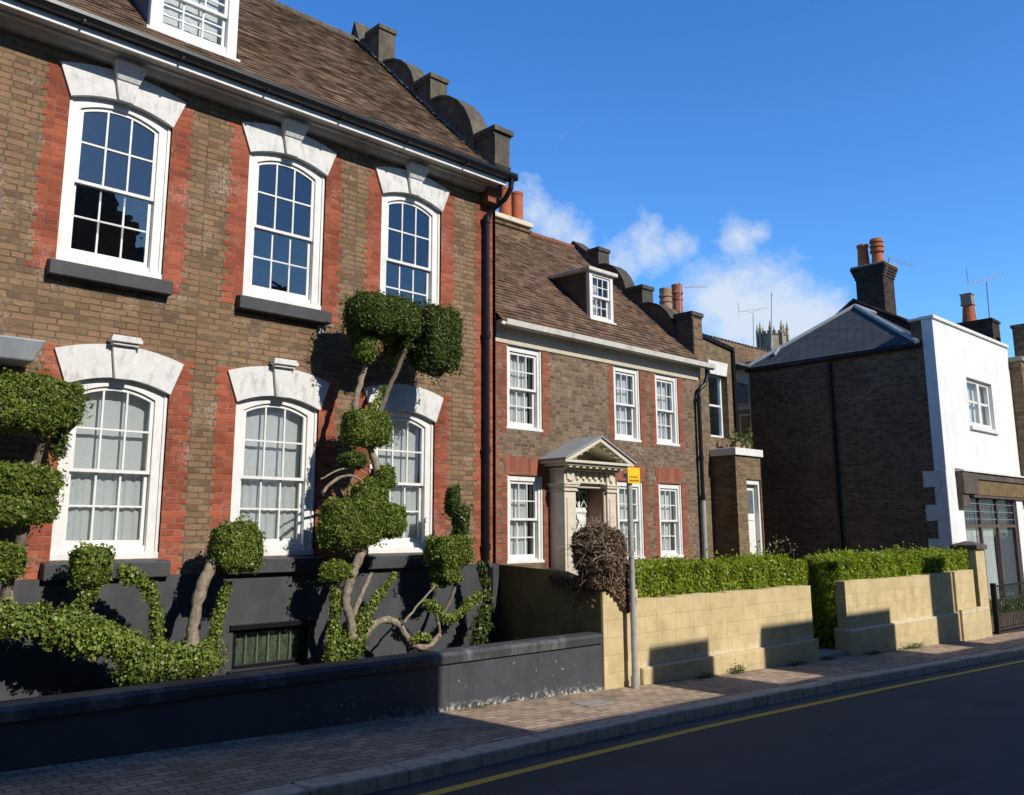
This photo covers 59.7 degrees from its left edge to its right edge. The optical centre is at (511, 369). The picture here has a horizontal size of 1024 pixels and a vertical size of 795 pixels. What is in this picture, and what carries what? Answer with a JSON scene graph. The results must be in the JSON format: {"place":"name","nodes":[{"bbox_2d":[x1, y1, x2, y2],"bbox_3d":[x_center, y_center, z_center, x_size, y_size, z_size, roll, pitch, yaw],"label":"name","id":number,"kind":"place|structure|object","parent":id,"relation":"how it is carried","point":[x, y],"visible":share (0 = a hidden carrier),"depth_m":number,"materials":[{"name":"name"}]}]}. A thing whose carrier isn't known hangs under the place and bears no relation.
{"place":"outdoors","nodes":[
{"label":"outdoors","id":0,"kind":"place"},
{"bbox_2d":[0,631,1023,794],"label":"pavement","id":1,"kind":"structure","parent":0,"point":[233,766],"depth_m":8.76,"materials":[{"name":"red brick"}]},
{"bbox_2d":[0,632,602,794],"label":"garden wall","id":2,"kind":"structure","parent":1,"relation":"on","point":[47,730],"depth_m":9.00,"materials":[{"name":"grey paint"}]},
{"bbox_2d":[458,700,500,711],"bbox_3d":[-0.511,3.973,10.478,1.198,0.062,0.109,10,-14,-43],"label":"weed","id":3,"kind":"object","parent":1,"relation":"on","point":[477,706],"visible":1,"depth_m":10.59,"materials":[{"name":"green plant"}]},
{"bbox_2d":[572,699,614,706],"bbox_3d":[1.012,4.178,11.162,0.500,0.048,0.300,10,-14,-43],"label":"utility cover","id":4,"kind":"object","parent":1,"relation":"on","point":[592,702],"visible":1,"depth_m":11.14,"materials":[{"name":"metal"}]},
{"bbox_2d":[623,467,639,688],"bbox_3d":[1.731,2.960,12.721,0.280,3.107,0.132,10,-14,-43],"label":"sign post","id":5,"kind":"object","parent":1,"relation":"on","point":[631,475],"visible":1,"depth_m":12.69,"materials":[{"name":"metal"}]},
{"bbox_2d":[690,672,717,679],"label":"weed","id":6,"kind":"object","parent":1,"relation":"on","point":[705,676],"visible":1,"depth_m":13.62,"materials":[{"name":"green plant"}]},
{"bbox_2d":[638,585,819,705],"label":"garden wall","id":7,"kind":"structure","parent":1,"relation":"on","point":[687,636],"depth_m":14.34,"materials":[{"name":"beige stone"}]},
{"bbox_2d":[730,659,748,674],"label":"weed","id":8,"kind":"object","parent":1,"relation":"on","point":[738,671],"visible":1,"depth_m":14.20,"materials":[{"name":"green plant"}]},
{"bbox_2d":[785,660,806,665],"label":"weed","id":9,"kind":"object","parent":1,"relation":"on","point":[797,663],"visible":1,"depth_m":15.44,"materials":[{"name":"green plant"}]},
{"bbox_2d":[820,655,835,660],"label":"weed","id":10,"kind":"object","parent":1,"relation":"on","point":[827,658],"visible":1,"depth_m":16.35,"materials":[{"name":"green plant"}]},
{"bbox_2d":[865,648,883,655],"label":"weed","id":11,"kind":"object","parent":1,"relation":"on","point":[873,653],"visible":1,"depth_m":17.41,"materials":[{"name":"green plant"}]},
{"bbox_2d":[819,541,991,674],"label":"garden wall","id":12,"kind":"structure","parent":1,"relation":"on","point":[887,614],"depth_m":19.32,"materials":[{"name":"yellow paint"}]},
{"bbox_2d":[895,638,926,650],"bbox_3d":[8.441,5.788,18.773,1.908,0.183,0.128,10,-14,-43],"label":"weed","id":13,"kind":"object","parent":1,"relation":"on","point":[915,645],"visible":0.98,"depth_m":18.72,"materials":[{"name":"green plant"}]},
{"bbox_2d":[275,0,1023,356],"label":"sky","id":14,"kind":"structure","parent":0,"point":[745,151],"materials":[{"name":"blue"}]},
{"bbox_2d":[362,656,1023,794],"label":"road","id":15,"kind":"structure","parent":0,"point":[961,734],"depth_m":9.10,"materials":[{"name":"grey asphalt"}]},
{"bbox_2d":[232,646,1023,794],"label":"kerb","id":16,"kind":"structure","parent":15,"relation":"on","point":[382,777],"depth_m":9.47,"materials":[{"name":"stone"}]},
{"bbox_2d":[418,660,1023,794],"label":"yellow line","id":17,"kind":"object","parent":15,"relation":"on","point":[492,778],"visible":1,"depth_m":9.68,"materials":[{"name":"paint"}]},
{"bbox_2d":[494,628,1023,649],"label":"front garden","id":18,"kind":"object","parent":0,"point":[993,633],"visible":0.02,"depth_m":23.36,"materials":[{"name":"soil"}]},
{"bbox_2d":[0,366,94,632],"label":"topiary tree","id":19,"kind":"object","parent":18,"relation":"on","point":[40,406],"visible":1,"depth_m":8.83,"materials":[{"name":"green plant"}]},
{"bbox_2d":[0,515,267,686],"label":"topiary tree","id":20,"kind":"object","parent":18,"relation":"on","point":[237,547],"visible":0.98,"depth_m":9.37,"materials":[{"name":"green plant"}]},
{"bbox_2d":[0,0,517,700],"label":"brick house","id":21,"kind":"structure","parent":18,"relation":"on","point":[212,212],"depth_m":11.57,"materials":[{"name":"brown brick"}]},
{"bbox_2d":[49,378,167,560],"bbox_3d":[-4.622,1.123,10.247,1.212,2.070,0.208,10,-14,-43],"label":"window","id":22,"kind":"structure","parent":21,"relation":"in","point":[114,468],"depth_m":10.34,"materials":[{"name":"white paint"}]},
{"bbox_2d":[56,97,170,278],"bbox_3d":[-5.026,-2.143,10.973,1.242,2.120,0.922,10,-14,-43],"label":"window","id":23,"kind":"structure","parent":21,"relation":"in","point":[100,155],"depth_m":10.88,"materials":[{"name":"white paint"}]},
{"bbox_2d":[227,619,314,673],"bbox_3d":[-3.022,3.465,11.164,1.170,0.600,0.200,10,-14,-43],"label":"cellar window","id":24,"kind":"structure","parent":21,"relation":"in","point":[280,642],"depth_m":11.21,"materials":[{"name":"green glass"}]},
{"bbox_2d":[230,396,316,555],"bbox_3d":[-3.138,1.374,11.651,1.237,2.070,0.210,10,-14,-43],"label":"window","id":25,"kind":"structure","parent":21,"relation":"in","point":[267,487],"depth_m":11.75,"materials":[{"name":"white paint"}]},
{"bbox_2d":[243,153,324,309],"bbox_3d":[-3.401,-1.868,12.508,1.217,2.120,0.920,10,-14,-43],"label":"window","id":26,"kind":"structure","parent":21,"relation":"in","point":[265,195],"depth_m":12.38,"materials":[{"name":"white paint"}]},
{"bbox_2d":[368,411,432,553],"bbox_3d":[-1.665,1.623,13.043,1.192,2.070,0.210,10,-14,-43],"label":"window","id":27,"kind":"structure","parent":21,"relation":"in","point":[416,497],"depth_m":13.24,"materials":[{"name":"white paint"}]},
{"bbox_2d":[380,193,439,314],"bbox_3d":[-1.860,-1.607,13.967,1.182,2.120,0.924,10,-14,-43],"label":"window","id":28,"kind":"structure","parent":21,"relation":"in","point":[390,223],"depth_m":13.91,"materials":[{"name":"white paint"}]},
{"bbox_2d":[314,287,466,662],"bbox_3d":[-1.626,1.555,11.941,2.186,5.315,0.994,10,-14,-43],"label":"topiary tree","id":29,"kind":"object","parent":18,"relation":"on","point":[365,515],"visible":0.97,"depth_m":11.71,"materials":[{"name":"green plant"}]},
{"bbox_2d":[364,482,483,650],"bbox_3d":[-1.181,2.671,12.229,2.078,2.272,0.594,10,-14,-43],"label":"topiary tree","id":30,"kind":"object","parent":18,"relation":"on","point":[445,558],"visible":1,"depth_m":12.36,"materials":[{"name":"green plant"}]},
{"bbox_2d":[468,561,494,645],"bbox_3d":[-0.437,3.427,12.958,0.441,1.285,0.355,10,-14,-43],"label":"ivy plant","id":31,"kind":"object","parent":18,"relation":"on","point":[479,634],"visible":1,"depth_m":12.94,"materials":[{"name":"green plant"}]},
{"bbox_2d":[499,564,639,719],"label":"garden wall","id":32,"kind":"structure","parent":18,"relation":"on","point":[531,605],"depth_m":12.96,"materials":[{"name":"yellow paint"}]},
{"bbox_2d":[548,508,647,660],"bbox_3d":[1.243,3.027,12.645,1.369,2.144,1.110,1,-11,-7],"label":"dead shrub","id":33,"kind":"object","parent":32,"relation":"on","point":[598,555],"visible":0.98,"depth_m":12.53,"materials":[{"name":"brown plant"}]},
{"bbox_2d":[495,186,715,574],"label":"brick house","id":34,"kind":"structure","parent":18,"relation":"on","point":[600,362],"depth_m":16.69,"materials":[{"name":"brown brick"}]},
{"bbox_2d":[507,345,542,431],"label":"window","id":35,"kind":"structure","parent":34,"relation":"in","point":[517,390],"depth_m":15.19,"materials":[{"name":"white paint"}]},
{"bbox_2d":[507,475,544,563],"bbox_3d":[0.155,2.466,14.714,0.864,1.420,0.213,10,-14,-43],"label":"window","id":36,"kind":"structure","parent":34,"relation":"in","point":[518,518],"depth_m":14.78,"materials":[{"name":"white paint"}]},
{"bbox_2d":[575,490,587,574],"bbox_3d":[1.096,3.138,15.439,0.736,2.110,0.112,10,-14,-43],"label":"door","id":37,"kind":"structure","parent":34,"relation":"in","point":[581,495],"depth_m":15.71,"materials":[{"name":"white paint"}]},
{"bbox_2d":[613,365,641,442],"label":"window","id":38,"kind":"structure","parent":34,"relation":"in","point":[621,375],"depth_m":17.06,"materials":[{"name":"white paint"}]},
{"bbox_2d":[617,481,644,559],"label":"window","id":39,"kind":"structure","parent":34,"relation":"in","point":[622,491],"depth_m":16.69,"materials":[{"name":"white paint"}]},
{"bbox_2d":[655,374,679,446],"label":"window","id":40,"kind":"structure","parent":34,"relation":"in","point":[665,428],"depth_m":17.91,"materials":[{"name":"white paint"}]},
{"bbox_2d":[658,483,684,557],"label":"window","id":41,"kind":"structure","parent":34,"relation":"in","point":[665,494],"depth_m":17.52,"materials":[{"name":"white paint"}]},
{"bbox_2d":[659,283,764,559],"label":"brick house","id":42,"kind":"structure","parent":18,"relation":"on","point":[734,504],"depth_m":25.64,"materials":[{"name":"brown brick"}]},
{"bbox_2d":[679,283,706,312],"bbox_3d":[5.169,-1.944,25.455,1.401,1.156,0.034,10,-14,-43],"label":"tv aerial","id":43,"kind":"object","parent":42,"relation":"attached to","point":[679,293],"visible":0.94,"depth_m":25.06,"materials":[{"name":"metal"}]},
{"bbox_2d":[709,374,723,437],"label":"window","id":44,"kind":"structure","parent":42,"relation":"in","point":[719,390],"depth_m":26.79,"materials":[{"name":"white paint"}]},
{"bbox_2d":[727,423,753,448],"bbox_3d":[6.703,1.944,25.963,1.033,0.766,0.601,10,-14,-43],"label":"potted plant","id":45,"kind":"object","parent":42,"relation":"on","point":[747,444],"visible":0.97,"depth_m":25.88,"materials":[{"name":"green plant"}]},
{"bbox_2d":[736,369,752,448],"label":"window","id":46,"kind":"structure","parent":42,"relation":"in","point":[743,391],"depth_m":28.84,"materials":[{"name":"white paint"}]},
{"bbox_2d":[747,485,756,557],"bbox_3d":[6.806,4.590,25.537,0.596,2.558,0.060,10,-14,-43],"label":"door","id":47,"kind":"structure","parent":42,"relation":"in","point":[750,489],"depth_m":25.65,"materials":[{"name":"white paint"}]},
{"bbox_2d":[628,549,814,633],"bbox_3d":[3.362,3.941,15.108,5.645,1.889,0.883,10,-14,-43],"label":"hedge","id":48,"kind":"object","parent":18,"relation":"on","point":[654,577],"visible":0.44,"depth_m":14.82,"materials":[{"name":"green plant"}]},
{"bbox_2d":[703,333,769,362],"bbox_3d":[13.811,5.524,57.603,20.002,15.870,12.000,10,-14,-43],"label":"roof","id":49,"kind":"structure","parent":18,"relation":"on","point":[744,353],"depth_m":59.08,"materials":[{"name":"tile"}]},
{"bbox_2d":[738,307,766,352],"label":"tv aerial","id":50,"kind":"object","parent":49,"relation":"on","point":[753,324],"visible":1,"depth_m":46.47,"materials":[{"name":"metal"}]},
{"bbox_2d":[748,531,802,556],"bbox_3d":[7.301,5.312,24.720,2.533,1.637,0.691,10,-14,-43],"label":"rose bush","id":51,"kind":"object","parent":18,"relation":"on","point":[776,547],"visible":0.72,"depth_m":24.88,"materials":[{"name":"green plant"}]},
{"bbox_2d":[744,237,911,363],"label":"brick house","id":52,"kind":"structure","parent":18,"relation":"on","point":[875,290],"depth_m":30.13,"materials":[{"name":"brick"}]},
{"bbox_2d":[885,255,915,274],"bbox_3d":[13.399,-3.437,30.602,2.556,0.889,0.210,10,-14,-43],"label":"tv aerial","id":53,"kind":"object","parent":52,"relation":"attached to","point":[896,260],"visible":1,"depth_m":30.15,"materials":[{"name":"metal"}]},
{"bbox_2d":[797,542,968,649],"bbox_3d":[8.606,5.046,20.107,6.995,2.275,1.071,10,-14,-43],"label":"hedge","id":54,"kind":"object","parent":18,"relation":"on","point":[828,569],"visible":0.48,"depth_m":18.34,"materials":[{"name":"green plant"}]},
{"bbox_2d":[744,304,1023,609],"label":"shop house","id":55,"kind":"structure","parent":18,"relation":"on","point":[887,447],"depth_m":26.01,"materials":[{"name":"brick"}]},
{"bbox_2d":[966,378,991,428],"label":"window","id":56,"kind":"structure","parent":55,"relation":"in","point":[976,385],"depth_m":26.65,"materials":[{"name":"white paint"}]},
{"bbox_2d":[964,494,1022,609],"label":"shop window","id":57,"kind":"structure","parent":55,"relation":"in","point":[982,512],"depth_m":26.18,"materials":[{"name":"brown paint"}]},
{"bbox_2d":[955,292,1023,597],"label":"brick house","id":58,"kind":"structure","parent":18,"relation":"on","point":[988,327],"depth_m":28.67,"materials":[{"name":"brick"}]},
{"bbox_2d":[966,268,1003,317],"bbox_3d":[15.922,-2.621,29.864,3.689,2.007,0.035,10,-14,-43],"label":"tv aerial","id":59,"kind":"object","parent":58,"relation":"attached to","point":[986,287],"visible":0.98,"depth_m":29.71,"materials":[{"name":"metal"}]},
{"bbox_2d":[989,589,1023,631],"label":"planter","id":60,"kind":"object","parent":18,"relation":"on","point":[992,622],"visible":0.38,"depth_m":24.37,"materials":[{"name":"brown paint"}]},
{"bbox_2d":[990,582,1023,633],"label":"railing","id":61,"kind":"object","parent":18,"relation":"on","point":[995,609],"visible":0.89,"depth_m":23.44,"materials":[{"name":"black metal"}]},
{"bbox_3d":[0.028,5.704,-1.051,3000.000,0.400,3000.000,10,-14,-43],"label":"ground","id":62,"kind":"structure","parent":0,"visible":0},
{"bbox_2d":[756,319,788,350],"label":"church tower","id":63,"kind":"structure","parent":62,"relation":"on","point":[763,338],"depth_m":168.20,"materials":[{"name":"stone"}]},
{"bbox_2d":[771,292,772,349],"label":"flagpole","id":64,"kind":"object","parent":63,"relation":"on","point":[771,320],"visible":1,"depth_m":119.92,"materials":[{"name":"metal"}]}
]}

